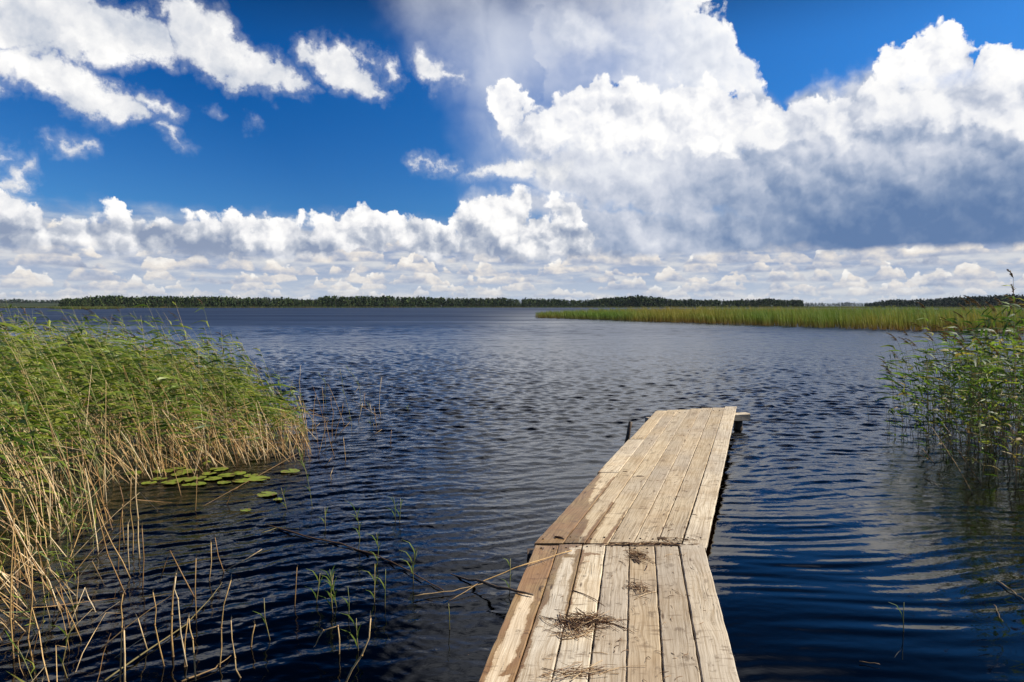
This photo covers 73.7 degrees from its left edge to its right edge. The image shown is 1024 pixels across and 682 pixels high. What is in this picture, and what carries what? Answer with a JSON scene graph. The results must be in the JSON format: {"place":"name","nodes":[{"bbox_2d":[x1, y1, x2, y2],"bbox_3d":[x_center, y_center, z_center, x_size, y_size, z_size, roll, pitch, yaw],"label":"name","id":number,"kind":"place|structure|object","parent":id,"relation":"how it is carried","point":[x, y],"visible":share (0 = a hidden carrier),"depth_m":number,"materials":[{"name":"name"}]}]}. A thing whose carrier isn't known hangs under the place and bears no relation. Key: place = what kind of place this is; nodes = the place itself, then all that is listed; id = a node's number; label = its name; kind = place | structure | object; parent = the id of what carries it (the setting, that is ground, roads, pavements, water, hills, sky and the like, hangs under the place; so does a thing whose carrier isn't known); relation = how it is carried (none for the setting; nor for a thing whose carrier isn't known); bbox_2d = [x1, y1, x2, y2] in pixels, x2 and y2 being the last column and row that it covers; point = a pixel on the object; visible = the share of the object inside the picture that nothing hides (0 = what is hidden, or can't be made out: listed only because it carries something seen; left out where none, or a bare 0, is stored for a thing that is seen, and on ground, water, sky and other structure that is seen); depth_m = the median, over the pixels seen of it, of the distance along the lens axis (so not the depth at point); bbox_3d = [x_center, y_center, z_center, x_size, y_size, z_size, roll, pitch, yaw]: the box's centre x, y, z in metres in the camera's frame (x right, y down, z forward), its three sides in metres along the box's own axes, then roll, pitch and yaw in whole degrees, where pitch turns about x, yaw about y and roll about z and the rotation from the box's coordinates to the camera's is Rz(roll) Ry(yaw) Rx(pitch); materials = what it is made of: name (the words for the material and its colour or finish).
{"place":"outdoors","nodes":[
{"label":"outdoors","id":0,"kind":"place"},
{"bbox_2d":[0,302,1017,307],"bbox_3d":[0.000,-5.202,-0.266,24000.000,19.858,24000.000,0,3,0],"label":"ground","id":1,"kind":"structure","parent":0,"point":[23,305],"depth_m":1342.36,"materials":[{"name":"green plant"}]},
{"bbox_2d":[0,298,59,302],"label":"distant forest","id":2,"kind":"object","parent":1,"relation":"on","point":[13,300],"visible":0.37,"depth_m":1928.68,"materials":[{"name":"green wood"}]},
{"bbox_2d":[55,295,316,307],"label":"forest","id":3,"kind":"object","parent":1,"relation":"on","point":[158,301],"visible":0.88,"depth_m":743.50,"materials":[{"name":"green plant"}]},
{"bbox_2d":[313,295,590,306],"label":"forest","id":4,"kind":"object","parent":1,"relation":"on","point":[367,301],"visible":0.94,"depth_m":875.52,"materials":[{"name":"green plant"}]},
{"bbox_2d":[589,295,681,306],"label":"forest","id":5,"kind":"object","parent":1,"relation":"on","point":[640,301],"visible":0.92,"depth_m":854.88,"materials":[{"name":"green plant"}]},
{"bbox_2d":[669,297,807,306],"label":"forest","id":6,"kind":"object","parent":1,"relation":"on","point":[766,302],"visible":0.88,"depth_m":827.23,"materials":[{"name":"green plant"}]},
{"bbox_2d":[804,302,871,305],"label":"distant forest","id":7,"kind":"object","parent":1,"relation":"on","point":[838,304],"visible":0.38,"depth_m":2511.33,"materials":[{"name":"green plant"}]},
{"bbox_2d":[864,294,1023,307],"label":"distant forest","id":8,"kind":"object","parent":1,"relation":"on","point":[953,302],"visible":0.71,"depth_m":740.64,"materials":[{"name":"green plant"}]},
{"bbox_2d":[0,308,1023,681],"bbox_3d":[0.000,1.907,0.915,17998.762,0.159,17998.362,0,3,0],"label":"water","id":9,"kind":"structure","parent":0,"point":[830,542],"depth_m":6.61,"materials":[{"name":"blue liquid"}]},
{"bbox_2d":[10,512,17,658],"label":"dead reed stalk","id":10,"kind":"object","parent":9,"relation":"in","point":[11,589],"visible":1,"depth_m":3.77,"materials":[{"name":"plant"}]},
{"bbox_2d":[4,391,48,511],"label":"reed","id":11,"kind":"object","parent":9,"relation":"in","point":[32,433],"visible":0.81,"depth_m":6.66,"materials":[{"name":"green plant"}]},
{"bbox_2d":[0,496,59,610],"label":"dead reed stalk","id":12,"kind":"object","parent":9,"relation":"in","point":[30,554],"visible":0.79,"depth_m":4.36,"materials":[{"name":"plant"}]},
{"bbox_2d":[27,559,36,680],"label":"dead reed stalk","id":13,"kind":"object","parent":9,"relation":"in","point":[30,616],"visible":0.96,"depth_m":3.54,"materials":[{"name":"plant"}]},
{"bbox_2d":[1,492,63,609],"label":"dead reed stalk","id":14,"kind":"object","parent":9,"relation":"in","point":[51,593],"visible":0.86,"depth_m":4.38,"materials":[{"name":"plant"}]},
{"bbox_2d":[10,396,97,467],"bbox_3d":[-5.367,1.274,8.159,1.323,1.349,0.249,0,3,-6],"label":"reed","id":15,"kind":"object","parent":9,"relation":"in","point":[54,423],"visible":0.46,"depth_m":8.12,"materials":[{"name":"green plant"}]},
{"bbox_2d":[0,363,109,482],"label":"reed","id":16,"kind":"object","parent":9,"relation":"in","point":[64,416],"visible":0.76,"depth_m":7.49,"materials":[{"name":"green plant"}]},
{"bbox_2d":[53,622,78,677],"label":"reed shoot","id":17,"kind":"object","parent":9,"relation":"in","point":[65,647],"visible":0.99,"depth_m":3.57,"materials":[{"name":"green plant"}]},
{"bbox_2d":[59,496,76,557],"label":"reed shoot","id":18,"kind":"object","parent":9,"relation":"in","point":[71,532],"visible":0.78,"depth_m":5.24,"materials":[{"name":"green plant"}]},
{"bbox_2d":[22,386,126,457],"bbox_3d":[-5.315,1.232,8.533,1.439,1.467,0.271,-1,3,-18],"label":"reed","id":19,"kind":"object","parent":9,"relation":"in","point":[75,415],"visible":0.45,"depth_m":8.47,"materials":[{"name":"green plant"}]},
{"bbox_2d":[34,349,130,449],"bbox_3d":[-5.713,1.027,9.240,1.433,1.862,0.400,-1,3,-18],"label":"reed","id":20,"kind":"object","parent":9,"relation":"in","point":[81,391],"visible":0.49,"depth_m":9.15,"materials":[{"name":"green plant"}]},
{"bbox_2d":[48,306,124,308],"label":"reed islet","id":21,"kind":"object","parent":9,"relation":"on","point":[91,307],"visible":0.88,"depth_m":470.99,"materials":[{"name":"green plant"}]},
{"bbox_2d":[95,502,125,594],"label":"dead reed stalk","id":22,"kind":"object","parent":9,"relation":"in","point":[108,554],"visible":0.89,"depth_m":4.61,"materials":[{"name":"plant"}]},
{"bbox_2d":[60,368,163,454],"bbox_3d":[-5.002,1.121,8.739,1.462,1.633,0.215,-1,3,-15],"label":"reed","id":23,"kind":"object","parent":9,"relation":"in","point":[106,405],"visible":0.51,"depth_m":8.68,"materials":[{"name":"green plant"}]},
{"bbox_2d":[93,500,130,578],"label":"dead reed stalk","id":24,"kind":"object","parent":9,"relation":"in","point":[112,543],"visible":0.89,"depth_m":4.88,"materials":[{"name":"plant"}]},
{"bbox_2d":[118,483,123,569],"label":"dead reed stalk","id":25,"kind":"object","parent":9,"relation":"in","point":[120,527],"visible":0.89,"depth_m":5.02,"materials":[{"name":"plant"}]},
{"bbox_2d":[117,623,125,681],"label":"dead reed stalk","id":26,"kind":"object","parent":9,"relation":"in","point":[124,675],"visible":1,"depth_m":3.53,"materials":[{"name":"plant"}]},
{"bbox_2d":[119,589,125,681],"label":"dead reed stalk","id":27,"kind":"object","parent":9,"relation":"in","point":[121,639],"visible":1,"depth_m":3.53,"materials":[{"name":"plant"}]},
{"bbox_2d":[129,474,133,554],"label":"dead reed stalk","id":28,"kind":"object","parent":9,"relation":"in","point":[131,521],"visible":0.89,"depth_m":5.36,"materials":[{"name":"plant"}]},
{"bbox_2d":[135,467,140,558],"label":"dead reed stalk","id":29,"kind":"object","parent":9,"relation":"in","point":[137,517],"visible":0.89,"depth_m":5.27,"materials":[{"name":"plant"}]},
{"bbox_2d":[152,587,164,665],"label":"dead reed stalk","id":30,"kind":"object","parent":9,"relation":"in","point":[156,630],"visible":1,"depth_m":3.68,"materials":[{"name":"plant"}]},
{"bbox_2d":[118,361,202,449],"bbox_3d":[-4.647,1.079,9.143,1.282,1.667,0.358,-1,3,-25],"label":"reed","id":31,"kind":"object","parent":9,"relation":"in","point":[154,395],"visible":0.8,"depth_m":9.04,"materials":[{"name":"green plant"}]},
{"bbox_2d":[103,583,221,681],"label":"floating stalk","id":32,"kind":"object","parent":9,"relation":"on","point":[114,673],"visible":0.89,"depth_m":3.87,"materials":[{"name":"brown plant"}]},
{"bbox_2d":[0,298,331,681],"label":"reed bed","id":33,"kind":"object","parent":9,"relation":"on","point":[192,384],"visible":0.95,"depth_m":8.67,"materials":[{"name":"green plant"}]},
{"bbox_2d":[170,567,178,657],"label":"dead reed stalk","id":34,"kind":"object","parent":9,"relation":"in","point":[171,636],"visible":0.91,"depth_m":3.79,"materials":[{"name":"plant"}]},
{"bbox_2d":[160,550,194,596],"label":"dead reed stalk","id":35,"kind":"object","parent":9,"relation":"in","point":[180,571],"visible":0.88,"depth_m":4.58,"materials":[{"name":"plant"}]},
{"bbox_2d":[174,570,187,666],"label":"dead reed stalk","id":36,"kind":"object","parent":9,"relation":"in","point":[179,621],"visible":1,"depth_m":3.68,"materials":[{"name":"plant"}]},
{"bbox_2d":[188,613,196,680],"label":"dead reed stalk","id":37,"kind":"object","parent":9,"relation":"in","point":[193,649],"visible":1,"depth_m":3.55,"materials":[{"name":"plant"}]},
{"bbox_2d":[171,397,239,454],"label":"reed","id":38,"kind":"object","parent":9,"relation":"in","point":[208,424],"visible":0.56,"depth_m":8.65,"materials":[{"name":"green plant"}]},
{"bbox_2d":[181,655,230,681],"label":"floating stalk","id":39,"kind":"object","parent":9,"relation":"on","point":[203,672],"visible":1,"depth_m":3.60,"materials":[{"name":"plant"}]},
{"bbox_2d":[219,573,231,666],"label":"dead reed stalk","id":40,"kind":"object","parent":9,"relation":"in","point":[222,621],"visible":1,"depth_m":3.69,"materials":[{"name":"plant"}]},
{"bbox_2d":[231,618,240,677],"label":"dead reed stalk","id":41,"kind":"object","parent":9,"relation":"in","point":[234,651],"visible":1,"depth_m":3.57,"materials":[{"name":"plant"}]},
{"bbox_2d":[215,400,272,453],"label":"reed","id":42,"kind":"object","parent":9,"relation":"in","point":[244,427],"visible":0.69,"depth_m":8.81,"materials":[{"name":"green plant"}]},
{"bbox_2d":[235,387,273,454],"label":"reed","id":43,"kind":"object","parent":9,"relation":"in","point":[252,415],"visible":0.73,"depth_m":9.08,"materials":[{"name":"green plant"}]},
{"bbox_2d":[249,476,269,480],"bbox_3d":[-2.846,1.547,7.682,0.246,0.012,0.227,0,3,0],"label":"lily pad","id":44,"kind":"object","parent":9,"relation":"on","point":[255,478],"visible":1,"depth_m":7.67,"materials":[{"name":"green plant"}]},
{"bbox_2d":[321,569,335,612],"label":"reed shoot","id":45,"kind":"object","parent":9,"relation":"in","point":[331,591],"visible":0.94,"depth_m":4.32,"materials":[{"name":"green plant"}]},
{"bbox_2d":[321,567,340,606],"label":"reed shoot","id":46,"kind":"object","parent":9,"relation":"in","point":[332,584],"visible":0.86,"depth_m":4.41,"materials":[{"name":"green plant"}]},
{"bbox_2d":[341,613,363,650],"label":"reed shoot","id":47,"kind":"object","parent":9,"relation":"in","point":[357,632],"visible":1,"depth_m":3.86,"materials":[{"name":"green plant"}]},
{"bbox_2d":[266,524,443,590],"bbox_3d":[-1.277,1.665,5.408,2.211,0.014,0.144,2,4,39],"label":"floating stalk","id":48,"kind":"object","parent":9,"relation":"on","point":[349,547],"visible":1,"depth_m":5.52,"materials":[{"name":"plant"}]},
{"bbox_2d":[345,611,370,681],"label":"dead reed stalk","id":49,"kind":"object","parent":9,"relation":"in","point":[352,668],"visible":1,"depth_m":3.53,"materials":[{"name":"plant"}]},
{"bbox_2d":[402,540,417,583],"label":"reed shoot","id":50,"kind":"object","parent":9,"relation":"in","point":[411,560],"visible":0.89,"depth_m":4.79,"materials":[{"name":"green plant"}]},
{"bbox_2d":[0,306,997,307],"bbox_3d":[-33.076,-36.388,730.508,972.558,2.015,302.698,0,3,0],"label":"shore reeds","id":51,"kind":"object","parent":9,"relation":"on","point":[461,307],"visible":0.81,"depth_m":770.97,"materials":[{"name":"green plant"}]},
{"bbox_2d":[478,406,749,681],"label":"wooden pier","id":52,"kind":"structure","parent":9,"relation":"in","point":[613,502],"depth_m":4.73,"materials":[{"name":"brown wood"}]},
{"bbox_2d":[449,573,533,595],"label":"rotten branch","id":53,"kind":"object","parent":52,"relation":"on","point":[497,587],"visible":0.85,"depth_m":4.53,"materials":[{"name":"black wood"}]},
{"bbox_2d":[449,550,571,600],"bbox_3d":[0.011,1.644,4.824,1.097,0.128,0.069,-2,4,-34],"label":"long straw","id":54,"kind":"object","parent":52,"relation":"on","point":[511,569],"visible":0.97,"depth_m":4.81,"materials":[{"name":"brown plant"}]},
{"bbox_2d":[544,624,601,639],"bbox_3d":[0.347,1.654,3.923,0.336,0.034,0.191,1,3,10],"label":"straw heap","id":55,"kind":"object","parent":52,"relation":"on","point":[576,632],"visible":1,"depth_m":3.91,"materials":[{"name":"brown plant"}]},
{"bbox_2d":[539,607,629,636],"bbox_3d":[0.447,1.640,4.026,0.516,0.049,0.299,-1,3,-13],"label":"straw heap","id":56,"kind":"object","parent":52,"relation":"on","point":[585,619],"visible":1,"depth_m":4.03,"materials":[{"name":"brown plant"}]},
{"bbox_2d":[539,660,646,680],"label":"straw heap","id":57,"kind":"object","parent":52,"relation":"on","point":[585,670],"visible":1,"depth_m":3.49,"materials":[{"name":"brown plant"}]},
{"bbox_2d":[623,547,654,569],"bbox_3d":[0.925,1.585,5.018,0.212,0.028,0.436,0,3,0],"label":"straw heap","id":58,"kind":"object","parent":52,"relation":"on","point":[638,554],"visible":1,"depth_m":5.05,"materials":[{"name":"brown plant"}]},
{"bbox_2d":[625,578,655,598],"bbox_3d":[0.843,1.620,4.499,0.234,0.026,0.257,1,3,26],"label":"straw heap","id":59,"kind":"object","parent":52,"relation":"on","point":[638,587],"visible":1,"depth_m":4.49,"materials":[{"name":"brown plant"}]},
{"bbox_2d":[596,540,696,546],"bbox_3d":[1.051,1.565,5.285,0.806,0.028,0.109,0,3,0],"label":"straw heap","id":60,"kind":"object","parent":52,"relation":"on","point":[648,543],"visible":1,"depth_m":5.29,"materials":[{"name":"brown plant"}]},
{"bbox_2d":[624,421,632,443],"bbox_3d":[1.530,1.496,9.255,0.215,0.819,0.061,0,3,-10],"label":"wooden stake","id":61,"kind":"object","parent":9,"relation":"in","point":[627,438],"visible":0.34,"depth_m":9.23,"materials":[{"name":"black wood"}]},
{"bbox_2d":[878,356,899,435],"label":"reed","id":62,"kind":"object","parent":9,"relation":"in","point":[892,397],"visible":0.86,"depth_m":10.10,"materials":[{"name":"green plant"}]},
{"bbox_2d":[886,353,903,440],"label":"reed","id":63,"kind":"object","parent":9,"relation":"in","point":[896,398],"visible":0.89,"depth_m":9.88,"materials":[{"name":"green plant"}]},
{"bbox_2d":[882,333,929,448],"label":"reed","id":64,"kind":"object","parent":9,"relation":"in","point":[910,376],"visible":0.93,"depth_m":9.10,"materials":[{"name":"green plant"}]},
{"bbox_2d":[906,365,926,448],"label":"reed","id":65,"kind":"object","parent":9,"relation":"in","point":[918,408],"visible":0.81,"depth_m":9.33,"materials":[{"name":"green plant"}]},
{"bbox_2d":[908,362,929,458],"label":"reed","id":66,"kind":"object","parent":9,"relation":"in","point":[923,428],"visible":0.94,"depth_m":8.70,"materials":[{"name":"green plant"}]},
{"bbox_2d":[901,338,952,453],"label":"reed","id":67,"kind":"object","parent":9,"relation":"in","point":[913,344],"visible":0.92,"depth_m":8.82,"materials":[{"name":"green plant"}]},
{"bbox_2d":[918,351,935,441],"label":"reed","id":68,"kind":"object","parent":9,"relation":"in","point":[928,399],"visible":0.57,"depth_m":9.84,"materials":[{"name":"green plant"}]},
{"bbox_2d":[917,352,938,447],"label":"reed","id":69,"kind":"object","parent":9,"relation":"in","point":[926,417],"visible":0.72,"depth_m":9.29,"materials":[{"name":"green plant"}]},
{"bbox_2d":[916,302,949,456],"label":"reed","id":70,"kind":"object","parent":9,"relation":"in","point":[936,363],"visible":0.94,"depth_m":8.66,"materials":[{"name":"green plant"}]},
{"bbox_2d":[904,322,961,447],"bbox_3d":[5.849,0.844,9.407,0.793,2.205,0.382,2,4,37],"label":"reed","id":71,"kind":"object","parent":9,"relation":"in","point":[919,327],"visible":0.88,"depth_m":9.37,"materials":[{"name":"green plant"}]},
{"bbox_2d":[921,366,950,450],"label":"reed","id":72,"kind":"object","parent":9,"relation":"in","point":[938,411],"visible":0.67,"depth_m":8.95,"materials":[{"name":"green plant"}]},
{"bbox_2d":[924,333,960,444],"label":"reed","id":73,"kind":"object","parent":9,"relation":"in","point":[945,378],"visible":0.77,"depth_m":9.42,"materials":[{"name":"green plant"}]},
{"bbox_2d":[932,365,956,456],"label":"reed","id":74,"kind":"object","parent":9,"relation":"in","point":[944,428],"visible":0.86,"depth_m":8.67,"materials":[{"name":"green plant"}]},
{"bbox_2d":[875,295,1023,488],"bbox_3d":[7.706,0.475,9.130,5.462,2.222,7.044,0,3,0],"label":"reed bed","id":75,"kind":"object","parent":9,"relation":"on","point":[976,396],"visible":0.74,"depth_m":9.14,"materials":[{"name":"green plant"}]},
{"bbox_2d":[939,334,971,448],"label":"reed","id":76,"kind":"object","parent":9,"relation":"in","point":[958,384],"visible":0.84,"depth_m":9.03,"materials":[{"name":"green plant"}]},
{"bbox_2d":[948,333,963,445],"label":"reed","id":77,"kind":"object","parent":9,"relation":"in","point":[951,364],"visible":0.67,"depth_m":9.03,"materials":[{"name":"green plant"}]},
{"bbox_2d":[943,352,971,455],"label":"reed","id":78,"kind":"object","parent":9,"relation":"in","point":[956,355],"visible":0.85,"depth_m":8.56,"materials":[{"name":"green plant"}]},
{"bbox_2d":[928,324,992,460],"bbox_3d":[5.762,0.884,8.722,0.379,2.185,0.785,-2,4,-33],"label":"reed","id":79,"kind":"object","parent":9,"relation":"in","point":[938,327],"visible":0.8,"depth_m":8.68,"materials":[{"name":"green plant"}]},
{"bbox_2d":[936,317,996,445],"bbox_3d":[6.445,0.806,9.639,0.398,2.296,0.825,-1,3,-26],"label":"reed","id":80,"kind":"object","parent":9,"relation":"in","point":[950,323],"visible":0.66,"depth_m":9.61,"materials":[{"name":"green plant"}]},
{"bbox_2d":[953,323,990,450],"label":"reed","id":81,"kind":"object","parent":9,"relation":"in","point":[960,330],"visible":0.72,"depth_m":8.82,"materials":[{"name":"green plant"}]},
{"bbox_2d":[950,336,998,482],"bbox_3d":[5.062,0.978,7.473,0.749,2.082,0.361,1,3,18],"label":"reed","id":82,"kind":"object","parent":9,"relation":"in","point":[973,387],"visible":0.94,"depth_m":7.43,"materials":[{"name":"green plant"}]},
{"bbox_2d":[963,354,987,461],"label":"reed","id":83,"kind":"object","parent":9,"relation":"in","point":[978,432],"visible":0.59,"depth_m":8.32,"materials":[{"name":"green plant"}]},
{"bbox_2d":[961,328,995,474],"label":"reed","id":84,"kind":"object","parent":9,"relation":"in","point":[976,346],"visible":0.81,"depth_m":7.72,"materials":[{"name":"green plant"}]},
{"bbox_2d":[967,322,994,468],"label":"reed","id":85,"kind":"object","parent":9,"relation":"in","point":[974,358],"visible":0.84,"depth_m":8.01,"materials":[{"name":"green plant"}]},
{"bbox_2d":[964,321,997,467],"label":"reed","id":86,"kind":"object","parent":9,"relation":"in","point":[981,332],"visible":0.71,"depth_m":8.03,"materials":[{"name":"green plant"}]},
{"bbox_2d":[966,321,1009,468],"bbox_3d":[5.551,0.881,7.921,0.303,2.236,0.611,0,3,-1],"label":"reed","id":87,"kind":"object","parent":9,"relation":"in","point":[986,331],"visible":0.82,"depth_m":7.93,"materials":[{"name":"green plant"}]},
{"bbox_2d":[972,337,1007,462],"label":"reed","id":88,"kind":"object","parent":9,"relation":"in","point":[991,382],"visible":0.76,"depth_m":8.35,"materials":[{"name":"green plant"}]},
{"bbox_2d":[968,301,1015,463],"bbox_3d":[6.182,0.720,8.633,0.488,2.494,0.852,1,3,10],"label":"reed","id":89,"kind":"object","parent":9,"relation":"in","point":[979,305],"visible":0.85,"depth_m":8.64,"materials":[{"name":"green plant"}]},
{"bbox_2d":[963,295,1023,434],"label":"reed","id":90,"kind":"object","parent":9,"relation":"in","point":[993,345],"visible":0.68,"depth_m":9.78,"materials":[{"name":"green plant"}]},
{"bbox_2d":[980,314,1009,448],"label":"reed","id":91,"kind":"object","parent":9,"relation":"in","point":[981,354],"visible":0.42,"depth_m":8.69,"materials":[{"name":"green plant"}]},
{"bbox_2d":[973,318,1018,446],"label":"reed","id":92,"kind":"object","parent":9,"relation":"in","point":[998,372],"visible":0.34,"depth_m":9.34,"materials":[{"name":"green plant"}]},
{"bbox_2d":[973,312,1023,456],"bbox_3d":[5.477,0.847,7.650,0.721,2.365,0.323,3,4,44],"label":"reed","id":93,"kind":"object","parent":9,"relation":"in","point":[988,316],"visible":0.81,"depth_m":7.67,"materials":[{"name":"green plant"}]},
{"bbox_2d":[978,326,1023,455],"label":"reed","id":94,"kind":"object","parent":9,"relation":"in","point":[1011,366],"visible":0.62,"depth_m":8.44,"materials":[{"name":"green plant"}]},
{"bbox_2d":[982,344,1023,491],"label":"reed","id":95,"kind":"object","parent":9,"relation":"in","point":[1011,400],"visible":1,"depth_m":6.76,"materials":[{"name":"green plant"}]},
{"bbox_2d":[982,320,1023,475],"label":"reed","id":96,"kind":"object","parent":9,"relation":"in","point":[1003,333],"visible":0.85,"depth_m":7.64,"materials":[{"name":"green plant"}]},
{"bbox_2d":[988,298,1023,421],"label":"reed","id":97,"kind":"object","parent":9,"relation":"in","point":[997,300],"visible":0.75,"depth_m":8.97,"materials":[{"name":"green plant"}]},
{"bbox_2d":[998,285,1015,466],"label":"reed","id":98,"kind":"object","parent":9,"relation":"in","point":[1014,350],"visible":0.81,"depth_m":8.07,"materials":[{"name":"green plant"}]},
{"bbox_2d":[1000,269,1017,473],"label":"reed","id":99,"kind":"object","parent":9,"relation":"in","point":[1011,274],"visible":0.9,"depth_m":7.55,"materials":[{"name":"green plant"}]},
{"bbox_2d":[998,396,1023,479],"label":"reed","id":100,"kind":"object","parent":9,"relation":"in","point":[1016,437],"visible":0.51,"depth_m":7.56,"materials":[{"name":"green plant"}]},
{"bbox_2d":[0,0,1023,305],"label":"sky","id":101,"kind":"structure","parent":0,"point":[821,151],"materials":[{"name":"blue"}]},
{"bbox_2d":[535,305,1023,333],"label":"reed bank","id":102,"kind":"structure","parent":0,"point":[901,317],"depth_m":69.59,"materials":[{"name":"green plant"}]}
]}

